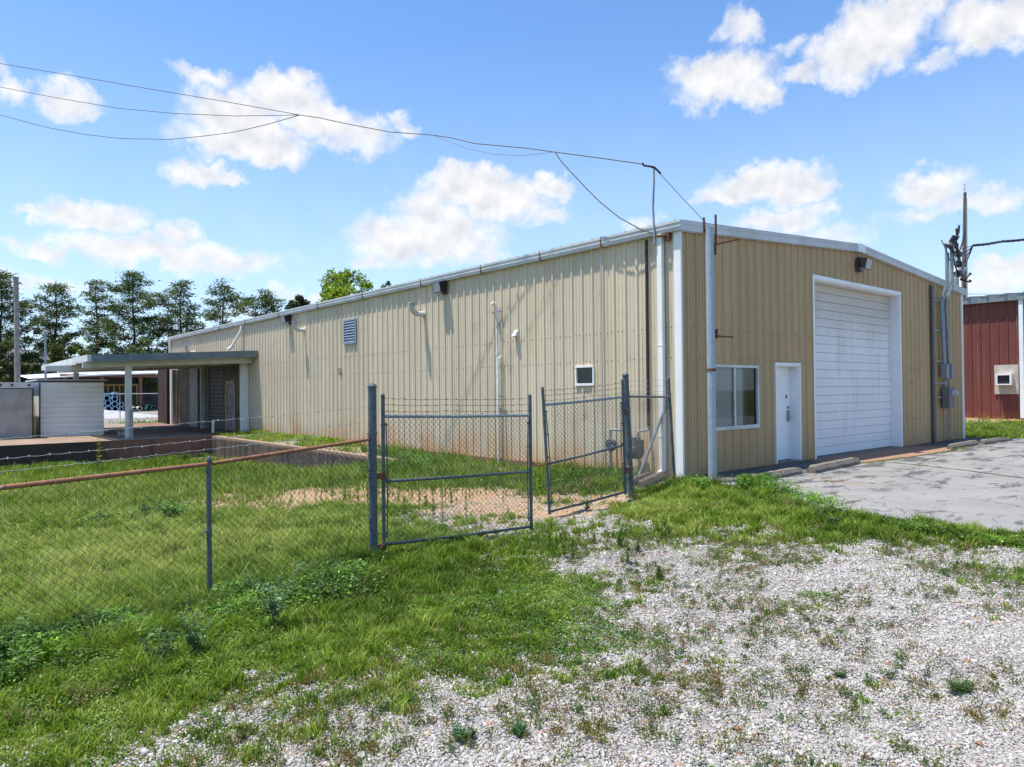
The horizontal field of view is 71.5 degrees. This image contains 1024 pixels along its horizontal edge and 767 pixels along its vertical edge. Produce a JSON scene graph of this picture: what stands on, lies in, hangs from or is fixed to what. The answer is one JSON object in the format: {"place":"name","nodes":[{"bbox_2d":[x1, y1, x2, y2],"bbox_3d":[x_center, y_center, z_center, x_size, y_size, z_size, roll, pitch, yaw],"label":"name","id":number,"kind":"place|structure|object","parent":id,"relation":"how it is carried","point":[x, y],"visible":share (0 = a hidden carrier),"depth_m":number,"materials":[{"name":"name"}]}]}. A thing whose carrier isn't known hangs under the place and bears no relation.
{"place":"outdoors","nodes":[
{"label":"outdoors","id":0,"kind":"place"},
{"bbox_2d":[1,87,287,115],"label":"overhead wire","id":1,"kind":"object","parent":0,"point":[154,111],"visible":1,"depth_m":22.50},
{"bbox_2d":[0,63,299,114],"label":"overhead wire","id":2,"kind":"object","parent":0,"point":[153,89],"visible":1,"depth_m":22.53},
{"bbox_2d":[1,115,299,139],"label":"overhead wire","id":3,"kind":"object","parent":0,"point":[161,139],"visible":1,"depth_m":22.25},
{"bbox_2d":[0,545,1023,766],"bbox_3d":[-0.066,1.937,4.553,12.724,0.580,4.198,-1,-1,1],"label":"grass","id":4,"kind":"structure","parent":0,"point":[145,708],"depth_m":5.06,"materials":[{"name":"plant"}]},
{"bbox_2d":[0,0,1023,374],"label":"sky","id":5,"kind":"structure","parent":0,"point":[866,122],"materials":[{"name":"blue"}]},
{"bbox_2d":[1,409,1023,766],"bbox_3d":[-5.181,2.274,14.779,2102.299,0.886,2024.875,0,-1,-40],"label":"ground","id":6,"kind":"structure","parent":0,"point":[539,513],"depth_m":5.22,"materials":[{"name":"gravel"}]},
{"bbox_2d":[0,337,32,381],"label":"tree","id":7,"kind":"object","parent":6,"relation":"on","point":[7,344],"visible":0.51,"depth_m":79.52,"materials":[{"name":"green plant"}]},
{"bbox_2d":[12,277,20,381],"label":"utility pole","id":8,"kind":"object","parent":6,"relation":"on","point":[17,372],"visible":0.81,"depth_m":51.87,"materials":[{"name":"grey wood"}]},
{"bbox_2d":[0,269,47,378],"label":"pine tree","id":9,"kind":"object","parent":6,"relation":"on","point":[4,281],"visible":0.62,"depth_m":88.21,"materials":[{"name":"green plant"}]},
{"bbox_2d":[4,349,49,382],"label":"house","id":10,"kind":"structure","parent":6,"relation":"on","point":[37,372],"depth_m":95.94,"materials":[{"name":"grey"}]},
{"bbox_2d":[22,328,49,349],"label":"tree","id":11,"kind":"object","parent":6,"relation":"on","point":[23,339],"visible":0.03,"depth_m":99.80,"materials":[{"name":"green plant"}]},
{"bbox_2d":[42,330,48,378],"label":"utility pole","id":12,"kind":"object","parent":6,"relation":"on","point":[45,332],"visible":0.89,"depth_m":65.92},
{"bbox_2d":[20,281,92,373],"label":"pine tree","id":13,"kind":"object","parent":6,"relation":"on","point":[50,326],"visible":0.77,"depth_m":91.17,"materials":[{"name":"green plant"}]},
{"bbox_2d":[43,332,83,373],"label":"tree","id":14,"kind":"object","parent":6,"relation":"on","point":[55,354],"visible":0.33,"depth_m":83.57,"materials":[{"name":"green plant"}]},
{"bbox_2d":[21,370,157,410],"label":"open shed","id":15,"kind":"structure","parent":6,"relation":"on","point":[114,377],"depth_m":78.34,"materials":[{"name":"grey metal"}]},
{"bbox_2d":[71,278,119,356],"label":"pine tree","id":16,"kind":"object","parent":6,"relation":"on","point":[93,297],"visible":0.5,"depth_m":95.58,"materials":[{"name":"green plant"}]},
{"bbox_2d":[79,337,119,355],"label":"tree","id":17,"kind":"object","parent":6,"relation":"on","point":[93,349],"visible":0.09,"depth_m":87.76,"materials":[{"name":"green plant"}]},
{"bbox_2d":[63,509,135,525],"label":"weed thicket","id":18,"kind":"object","parent":6,"relation":"on","point":[96,517],"visible":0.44,"depth_m":11.81,"materials":[{"name":"green plant"}]},
{"bbox_2d":[76,614,124,635],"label":"leafy weed","id":19,"kind":"object","parent":6,"relation":"on","point":[105,625],"visible":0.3,"depth_m":5.89,"materials":[{"name":"green plant"}]},
{"bbox_2d":[0,452,216,468],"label":"weed thicket","id":20,"kind":"object","parent":6,"relation":"on","point":[164,456],"visible":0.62,"depth_m":26.14,"materials":[{"name":"green plant"}]},
{"bbox_2d":[0,423,236,467],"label":"loading dock","id":21,"kind":"object","parent":6,"relation":"on","point":[152,435],"visible":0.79,"depth_m":26.31,"materials":[{"name":"concrete"}]},
{"bbox_2d":[0,382,34,438],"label":"storage trailer","id":22,"kind":"object","parent":21,"relation":"on","point":[17,413],"visible":1,"depth_m":27.27,"materials":[{"name":"grey metal"}]},
{"bbox_2d":[25,379,106,436],"bbox_3d":[-19.007,1.015,30.295,2.490,2.300,3.550,0,-1,-40],"label":"ribbed enclosure","id":23,"kind":"object","parent":21,"relation":"on","point":[69,406],"visible":0.95,"depth_m":28.98,"materials":[{"name":"white metal"}]},
{"bbox_2d":[41,350,257,437],"bbox_3d":[-17.096,0.434,31.899,7.080,3.460,11.830,0,-1,-40],"label":"canopy","id":24,"kind":"object","parent":21,"relation":"on","point":[127,363],"visible":0.85,"depth_m":28.61,"materials":[{"name":"metal"}]},
{"bbox_2d":[104,384,137,410],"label":"pipe rack","id":25,"kind":"object","parent":6,"relation":"on","point":[114,385],"visible":0.5,"depth_m":74.91,"materials":[{"name":"metal"}]},
{"bbox_2d":[104,409,157,418],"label":"gravel mound","id":26,"kind":"object","parent":6,"relation":"on","point":[108,414],"visible":0.23,"depth_m":52.88,"materials":[{"name":"gravel"}]},
{"bbox_2d":[93,270,177,374],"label":"pine tree","id":27,"kind":"object","parent":6,"relation":"on","point":[108,325],"visible":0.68,"depth_m":91.24,"materials":[{"name":"green plant"}]},
{"bbox_2d":[123,337,157,399],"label":"tree","id":28,"kind":"object","parent":6,"relation":"on","point":[133,349],"visible":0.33,"depth_m":80.58,"materials":[{"name":"green plant"}]},
{"bbox_2d":[138,626,181,657],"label":"leafy weed","id":29,"kind":"object","parent":6,"relation":"on","point":[165,651],"visible":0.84,"depth_m":5.41,"materials":[{"name":"green plant"}]},
{"bbox_2d":[120,499,203,517],"bbox_3d":[-5.994,2.188,12.444,1.138,0.295,1.200,-1,-1,-1],"label":"weed thicket","id":30,"kind":"object","parent":6,"relation":"on","point":[165,507],"visible":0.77,"depth_m":12.38,"materials":[{"name":"green plant"}]},
{"bbox_2d":[158,369,169,423],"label":"brown shed","id":31,"kind":"structure","parent":6,"relation":"on","point":[163,395],"depth_m":41.68,"materials":[{"name":"metal"}]},
{"bbox_2d":[151,333,176,352],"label":"tree","id":32,"kind":"object","parent":6,"relation":"on","point":[158,350],"visible":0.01,"depth_m":84.96,"materials":[{"name":"green plant"}]},
{"bbox_2d":[152,279,203,352],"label":"pine tree","id":33,"kind":"object","parent":6,"relation":"on","point":[188,317],"visible":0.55,"depth_m":94.49,"materials":[{"name":"green plant"}]},
{"bbox_2d":[0,407,370,632],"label":"chain link fence","id":34,"kind":"object","parent":6,"relation":"on","point":[209,463],"visible":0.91,"depth_m":6.88,"materials":[{"name":"metal"}]},
{"bbox_2d":[175,593,213,651],"bbox_3d":[-2.452,1.911,5.560,0.277,0.507,0.279,-1,-1,-3],"label":"leafy weed","id":35,"kind":"object","parent":6,"relation":"on","point":[194,637],"visible":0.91,"depth_m":5.54,"materials":[{"name":"green plant"}]},
{"bbox_2d":[0,553,416,692],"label":"weed thicket","id":36,"kind":"object","parent":6,"relation":"on","point":[9,646],"visible":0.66,"depth_m":6.42,"materials":[{"name":"green plant"}]},
{"bbox_2d":[195,278,259,325],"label":"pine tree","id":37,"kind":"object","parent":6,"relation":"on","point":[232,298],"visible":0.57,"depth_m":89.37,"materials":[{"name":"green plant"}]},
{"bbox_2d":[245,288,285,316],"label":"pine tree","id":38,"kind":"object","parent":6,"relation":"on","point":[265,302],"visible":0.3,"depth_m":97.41,"materials":[{"name":"green plant"}]},
{"bbox_2d":[243,560,304,623],"bbox_3d":[-2.054,1.894,6.281,0.406,0.622,0.528,-1,-1,19],"label":"leafy weed","id":39,"kind":"object","parent":6,"relation":"on","point":[275,607],"visible":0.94,"depth_m":6.26,"materials":[{"name":"green plant"}]},
{"bbox_2d":[284,294,310,309],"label":"leafy tree","id":40,"kind":"object","parent":6,"relation":"on","point":[300,301],"visible":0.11,"depth_m":94.64,"materials":[{"name":"green plant"}]},
{"bbox_2d":[247,429,349,445],"bbox_3d":[-7.959,1.917,25.994,0.906,0.312,9.151,0,-1,-39],"label":"weed thicket","id":41,"kind":"object","parent":6,"relation":"on","point":[303,436],"visible":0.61,"depth_m":25.26,"materials":[{"name":"green plant"}]},
{"bbox_2d":[197,465,409,503],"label":"weed stalks","id":42,"kind":"object","parent":6,"relation":"on","point":[315,499],"visible":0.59,"depth_m":14.84,"materials":[{"name":"green plant"}]},
{"bbox_2d":[212,436,408,470],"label":"retaining wall","id":43,"kind":"structure","parent":6,"relation":"on","point":[228,449],"depth_m":22.99,"materials":[{"name":"concrete"}]},
{"bbox_2d":[315,268,372,302],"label":"leafy tree","id":44,"kind":"object","parent":6,"relation":"on","point":[333,288],"visible":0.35,"depth_m":61.76,"materials":[{"name":"green plant"}]},
{"bbox_2d":[366,383,377,551],"bbox_3d":[-1.698,1.253,8.620,0.370,2.517,0.370,0,-1,-40],"label":"gate post","id":45,"kind":"object","parent":6,"relation":"on","point":[372,454],"visible":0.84,"depth_m":8.65,"materials":[{"name":"metal"}]},
{"bbox_2d":[377,393,532,550],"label":"chain link gate","id":46,"kind":"structure","parent":45,"relation":"attached to","point":[381,475],"depth_m":9.36,"materials":[{"name":"metal"}]},
{"bbox_2d":[347,449,466,471],"bbox_3d":[-2.624,1.942,17.600,3.614,0.536,3.136,-1,-1,32],"label":"weed thicket","id":47,"kind":"object","parent":6,"relation":"on","point":[404,455],"visible":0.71,"depth_m":17.43,"materials":[{"name":"green plant"}]},
{"bbox_2d":[61,491,766,543],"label":"gravel","id":48,"kind":"structure","parent":6,"relation":"on","point":[586,525],"depth_m":11.00,"materials":[{"name":"gravel"}]},
{"bbox_2d":[353,473,583,502],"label":"weed stalks","id":49,"kind":"object","parent":6,"relation":"on","point":[432,486],"visible":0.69,"depth_m":13.61,"materials":[{"name":"green plant"}]},
{"bbox_2d":[0,458,1023,590],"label":"ground weeds","id":50,"kind":"object","parent":6,"relation":"on","point":[335,522],"visible":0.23,"depth_m":11.09,"materials":[{"name":"green plant"}]},
{"bbox_2d":[0,471,1023,623],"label":"grass","id":51,"kind":"structure","parent":6,"relation":"on","point":[681,505],"depth_m":8.89,"materials":[{"name":"plant"}]},
{"bbox_2d":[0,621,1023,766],"bbox_3d":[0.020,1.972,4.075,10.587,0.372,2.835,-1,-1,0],"label":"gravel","id":52,"kind":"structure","parent":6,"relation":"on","point":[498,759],"depth_m":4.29,"materials":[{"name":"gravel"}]},
{"bbox_2d":[450,723,476,741],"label":"grass tuft","id":53,"kind":"object","parent":52,"relation":"on","point":[455,731],"visible":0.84,"depth_m":3.99,"materials":[{"name":"green plant"}]},
{"bbox_2d":[828,667,846,677],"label":"grass tuft","id":54,"kind":"object","parent":52,"relation":"on","point":[839,674],"visible":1,"depth_m":4.75,"materials":[{"name":"green plant"}]},
{"bbox_2d":[940,677,979,694],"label":"grass tuft","id":55,"kind":"object","parent":52,"relation":"on","point":[955,684],"visible":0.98,"depth_m":4.45,"materials":[{"name":"green plant"}]},
{"bbox_2d":[0,420,1023,515],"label":"grass","id":56,"kind":"structure","parent":6,"relation":"on","point":[38,472],"depth_m":17.09,"materials":[{"name":"plant"}]},
{"bbox_2d":[511,721,530,737],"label":"grass tuft","id":57,"kind":"object","parent":6,"relation":"on","point":[522,729],"visible":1,"depth_m":4.04,"materials":[{"name":"green plant"}]},
{"bbox_2d":[520,528,588,556],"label":"weed stalks","id":58,"kind":"object","parent":6,"relation":"on","point":[575,543],"visible":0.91,"depth_m":8.54,"materials":[{"name":"green plant"}]},
{"bbox_2d":[105,410,1023,424],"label":"grass","id":59,"kind":"structure","parent":6,"relation":"on","point":[979,420],"depth_m":36.17,"materials":[{"name":"plant"}]},
{"bbox_2d":[560,529,568,554],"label":"weed stalk","id":60,"kind":"object","parent":6,"relation":"on","point":[563,551],"visible":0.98,"depth_m":8.28,"materials":[{"name":"green plant"}]},
{"bbox_2d":[167,219,966,478],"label":"warehouse","id":61,"kind":"structure","parent":6,"relation":"on","point":[824,352],"depth_m":17.45,"materials":[{"name":"beige"}]},
{"bbox_2d":[209,366,223,428],"bbox_3d":[-13.983,0.675,33.664,0.021,2.940,2.074,0,-1,-40],"label":"roll up door","id":62,"kind":"structure","parent":61,"relation":"in","point":[212,390],"depth_m":33.63,"materials":[{"name":"metal"}]},
{"bbox_2d":[226,384,233,429],"bbox_3d":[-12.755,1.061,32.164,0.086,2.070,0.981,0,-1,-40],"label":"service door","id":63,"kind":"structure","parent":61,"relation":"in","point":[229,387],"depth_m":32.14,"materials":[{"name":"grey metal"}]},
{"bbox_2d":[281,315,290,324],"bbox_3d":[-8.597,-2.434,27.090,0.302,0.370,0.340,0,-1,-40],"label":"floodlight","id":64,"kind":"object","parent":61,"relation":"attached to","point":[286,318],"visible":1,"depth_m":27.00,"materials":[{"name":"black plastic"}]},
{"bbox_2d":[432,280,446,294],"bbox_3d":[-1.938,-2.604,19.233,0.302,0.370,0.340,0,-1,-40],"label":"floodlight","id":65,"kind":"object","parent":61,"relation":"attached to","point":[440,286],"visible":1,"depth_m":19.14,"materials":[{"name":"black plastic"}]},
{"bbox_2d":[575,365,594,385],"bbox_3d":[1.626,-0.175,15.397,0.195,0.580,0.710,0,-1,-40],"label":"window","id":66,"kind":"structure","parent":61,"relation":"in","point":[584,375],"depth_m":15.51,"materials":[{"name":"white glass"}]},
{"bbox_2d":[605,426,648,469],"bbox_3d":[2.252,1.352,14.223,0.382,1.130,0.976,0,-1,-40],"label":"gas meter","id":67,"kind":"object","parent":61,"relation":"attached to","point":[633,442],"visible":0.55,"depth_m":13.94,"materials":[{"name":"paint"}]},
{"bbox_2d":[642,163,670,244],"bbox_3d":[2.777,-3.466,13.681,0.531,1.584,0.173,-1,-1,18],"label":"drop mast","id":68,"kind":"object","parent":61,"relation":"attached to","point":[668,236],"visible":1,"depth_m":13.69,"materials":[{"name":"grey metal"}]},
{"bbox_2d":[301,115,645,164],"bbox_3d":[-1.488,-5.849,17.033,10.680,3.570,0.477,-1,-1,36],"label":"overhead wire","id":69,"kind":"object","parent":68,"relation":"attached to","point":[480,143],"visible":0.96,"depth_m":16.66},
{"bbox_2d":[555,152,656,234],"bbox_3d":[1.881,-3.924,14.532,2.561,2.225,0.072,-1,-1,41],"label":"overhead wire","id":70,"kind":"object","parent":69,"relation":"hanging from","point":[598,200],"visible":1,"depth_m":14.53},
{"bbox_2d":[715,364,759,430],"bbox_3d":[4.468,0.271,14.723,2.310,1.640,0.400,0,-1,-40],"label":"window","id":71,"kind":"structure","parent":61,"relation":"in","point":[732,381],"depth_m":14.73,"materials":[{"name":"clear glass"}]},
{"bbox_2d":[777,367,790,459],"bbox_3d":[6.073,0.677,16.078,0.946,2.108,0.147,0,-1,-40],"label":"entry door","id":72,"kind":"structure","parent":61,"relation":"in","point":[783,373],"depth_m":16.22,"materials":[{"name":"white metal"}]},
{"bbox_2d":[814,283,891,455],"bbox_3d":[8.837,-0.338,18.549,4.853,4.220,0.030,0,-1,-40],"label":"overhead door","id":73,"kind":"structure","parent":61,"relation":"in","point":[852,329],"depth_m":18.55,"materials":[{"name":"white metal"}]},
{"bbox_2d":[856,257,872,271],"bbox_3d":[8.982,-3.049,18.159,0.340,0.370,0.302,0,-1,-40],"label":"floodlight","id":74,"kind":"object","parent":61,"relation":"attached to","point":[864,263],"visible":1,"depth_m":18.08,"materials":[{"name":"black plastic"}]},
{"bbox_2d":[930,225,965,442],"bbox_3d":[13.409,-1.522,21.745,1.785,6.674,0.436,0,-1,-36],"label":"service mast","id":75,"kind":"object","parent":61,"relation":"attached to","point":[949,394],"visible":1,"depth_m":21.66,"materials":[{"name":"grey metal"}]},
{"bbox_2d":[961,238,1023,270],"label":"service cable","id":76,"kind":"object","parent":75,"relation":"attached to","point":[984,244],"visible":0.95,"depth_m":23.93,"materials":[{"name":"rubber"}]},
{"bbox_2d":[569,537,575,557],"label":"weed stalk","id":77,"kind":"object","parent":6,"relation":"on","point":[571,549],"visible":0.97,"depth_m":8.24,"materials":[{"name":"green plant"}]},
{"bbox_2d":[138,524,1023,766],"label":"gravel weeds","id":78,"kind":"object","parent":6,"relation":"on","point":[417,708],"visible":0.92,"depth_m":4.73,"materials":[{"name":"green plant"}]},
{"bbox_2d":[532,465,647,489],"bbox_3d":[1.468,1.800,13.787,2.808,0.426,1.831,0,-1,-40],"label":"weed thicket","id":79,"kind":"object","parent":6,"relation":"on","point":[582,475],"visible":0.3,"depth_m":13.71,"materials":[{"name":"green plant"}]},
{"bbox_2d":[535,517,705,552],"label":"weed stalks","id":80,"kind":"object","parent":6,"relation":"on","point":[622,537],"visible":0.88,"depth_m":9.02,"materials":[{"name":"green plant"}]},
{"bbox_2d":[623,533,629,563],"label":"weed stalk","id":81,"kind":"object","parent":6,"relation":"on","point":[627,556],"visible":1,"depth_m":7.86,"materials":[{"name":"green plant"}]},
{"bbox_2d":[622,373,633,497],"bbox_3d":[1.943,0.967,11.897,0.202,2.296,0.117,0,-1,-15],"label":"gate post","id":82,"kind":"object","parent":6,"relation":"on","point":[629,460],"visible":0.76,"depth_m":11.85,"materials":[{"name":"metal"}]},
{"bbox_2d":[541,379,630,514],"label":"chain link gate","id":83,"kind":"structure","parent":82,"relation":"attached to","point":[624,412],"depth_m":11.21,"materials":[{"name":"metal"}]},
{"bbox_2d":[629,377,675,488],"bbox_3d":[2.453,0.883,12.581,0.122,2.010,1.734,-1,-1,39],"label":"chain link fence","id":84,"kind":"object","parent":82,"relation":"attached to","point":[670,422],"visible":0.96,"depth_m":12.69,"materials":[{"name":"metal"}]},
{"bbox_2d":[633,472,653,484],"bbox_3d":[2.423,1.757,13.250,0.151,0.158,0.888,-1,-1,34],"label":"parking stop","id":85,"kind":"object","parent":6,"relation":"on","point":[640,476],"visible":0.51,"depth_m":13.08,"materials":[{"name":"concrete"}]},
{"bbox_2d":[637,471,667,487],"bbox_3d":[2.592,1.762,13.103,0.191,0.204,1.065,-1,-1,34],"label":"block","id":86,"kind":"object","parent":6,"relation":"on","point":[660,477],"visible":0.77,"depth_m":12.99,"materials":[{"name":"concrete"}]},
{"bbox_2d":[638,407,666,474],"bbox_3d":[2.648,1.176,13.576,0.671,1.461,0.054,0,-1,-12],"label":"steel pipe","id":87,"kind":"object","parent":6,"relation":"on","point":[650,446],"visible":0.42,"depth_m":13.56,"materials":[{"name":"metal"}]},
{"bbox_2d":[301,522,1023,656],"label":"gravel","id":88,"kind":"structure","parent":6,"relation":"on","point":[903,615],"depth_m":6.60,"materials":[{"name":"gravel"}]},
{"bbox_2d":[724,472,753,488],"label":"leafy weed","id":89,"kind":"object","parent":6,"relation":"on","point":[737,482],"visible":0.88,"depth_m":11.99,"materials":[{"name":"green plant"}]},
{"bbox_2d":[674,472,860,514],"bbox_3d":[4.102,1.657,11.122,1.618,0.386,3.494,0,-1,-23],"label":"weed thicket","id":90,"kind":"object","parent":6,"relation":"on","point":[753,480],"visible":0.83,"depth_m":11.41,"materials":[{"name":"green plant"}]},
{"bbox_2d":[648,588,983,755],"bbox_3d":[2.084,1.966,5.736,1.969,0.140,3.820,-1,-1,-3],"label":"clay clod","id":91,"kind":"object","parent":6,"relation":"on","point":[979,743],"visible":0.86,"depth_m":4.22,"materials":[{"name":"soil"}]},
{"bbox_2d":[812,502,833,515],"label":"leafy weed","id":92,"kind":"object","parent":6,"relation":"on","point":[824,511],"visible":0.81,"depth_m":9.22,"materials":[{"name":"green plant"}]},
{"bbox_2d":[693,438,1023,534],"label":"parking lot","id":93,"kind":"structure","parent":6,"relation":"on","point":[954,494],"depth_m":12.34,"materials":[{"name":"concrete"}]},
{"bbox_2d":[703,214,739,480],"bbox_3d":[3.825,-0.583,12.894,0.674,4.980,0.164,-1,-1,5],"label":"steel pole","id":94,"kind":"object","parent":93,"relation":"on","point":[710,253],"visible":0.93,"depth_m":12.86,"materials":[{"name":"metal"}]},
{"bbox_2d":[752,467,802,480],"bbox_3d":[4.957,1.707,13.373,1.871,0.140,0.180,0,-1,-42],"label":"parking stop","id":95,"kind":"object","parent":93,"relation":"on","point":[788,472],"visible":0.67,"depth_m":13.49,"materials":[{"name":"concrete"}]},
{"bbox_2d":[807,457,859,473],"bbox_3d":[6.759,1.696,14.882,2.438,0.161,0.210,0,-1,-45],"label":"parking stop","id":96,"kind":"object","parent":93,"relation":"on","point":[830,465],"visible":1,"depth_m":14.59,"materials":[{"name":"concrete"}]},
{"bbox_2d":[861,443,997,462],"bbox_3d":[11.012,1.761,18.345,8.310,0.001,0.291,0,-1,-39],"label":"pavement crack","id":97,"kind":"object","parent":93,"relation":"on","point":[924,454],"visible":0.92,"depth_m":17.40,"materials":[{"name":"soil"}]},
{"bbox_2d":[947,440,978,448],"bbox_3d":[12.647,1.707,19.944,2.201,0.142,0.181,0,-1,-42],"label":"parking stop","id":98,"kind":"object","parent":93,"relation":"on","point":[963,444],"visible":0.91,"depth_m":19.76,"materials":[{"name":"concrete"}]},
{"bbox_2d":[979,437,1006,443],"bbox_3d":[14.428,1.705,21.322,1.901,0.141,0.182,0,-1,-39],"label":"parking stop","id":99,"kind":"object","parent":93,"relation":"on","point":[993,440],"visible":0.98,"depth_m":21.13,"materials":[{"name":"concrete"}]},
{"bbox_2d":[809,446,950,462],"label":"concrete ramp","id":100,"kind":"structure","parent":6,"relation":"on","point":[907,451],"depth_m":17.99,"materials":[{"name":"concrete"}]},
{"bbox_2d":[806,499,1023,546],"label":"weed thicket","id":101,"kind":"object","parent":6,"relation":"on","point":[918,526],"visible":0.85,"depth_m":8.14,"materials":[{"name":"green plant"}]},
{"bbox_2d":[865,443,991,463],"bbox_3d":[10.909,1.779,18.226,8.246,0.142,0.409,0,-1,-39],"label":"weed thicket","id":102,"kind":"object","parent":6,"relation":"on","point":[958,448],"visible":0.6,"depth_m":18.00,"materials":[{"name":"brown plant"}]},
{"bbox_2d":[958,184,967,297],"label":"utility pole","id":103,"kind":"object","parent":6,"relation":"on","point":[964,285],"visible":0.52,"depth_m":51.92,"materials":[{"name":"brown wood"}]},
{"bbox_2d":[963,291,1023,419],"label":"red building","id":104,"kind":"structure","parent":6,"relation":"on","point":[993,331],"depth_m":37.10,"materials":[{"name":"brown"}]},
{"bbox_2d":[995,374,1013,384],"bbox_3d":[25.283,-0.208,36.517,0.410,0.570,0.680,0,-1,-40],"label":"air conditioner","id":105,"kind":"object","parent":104,"relation":"attached to","point":[1004,379],"visible":1,"depth_m":36.38,"materials":[{"name":"white plastic"}]},
{"bbox_2d":[954,267,971,285],"bbox_3d":[15.178,-3.057,24.091,0.643,1.799,0.371,0,-1,-6],"label":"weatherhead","id":106,"kind":"object","parent":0,"point":[956,280],"visible":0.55,"depth_m":23.98,"materials":[{"name":"grey metal"}]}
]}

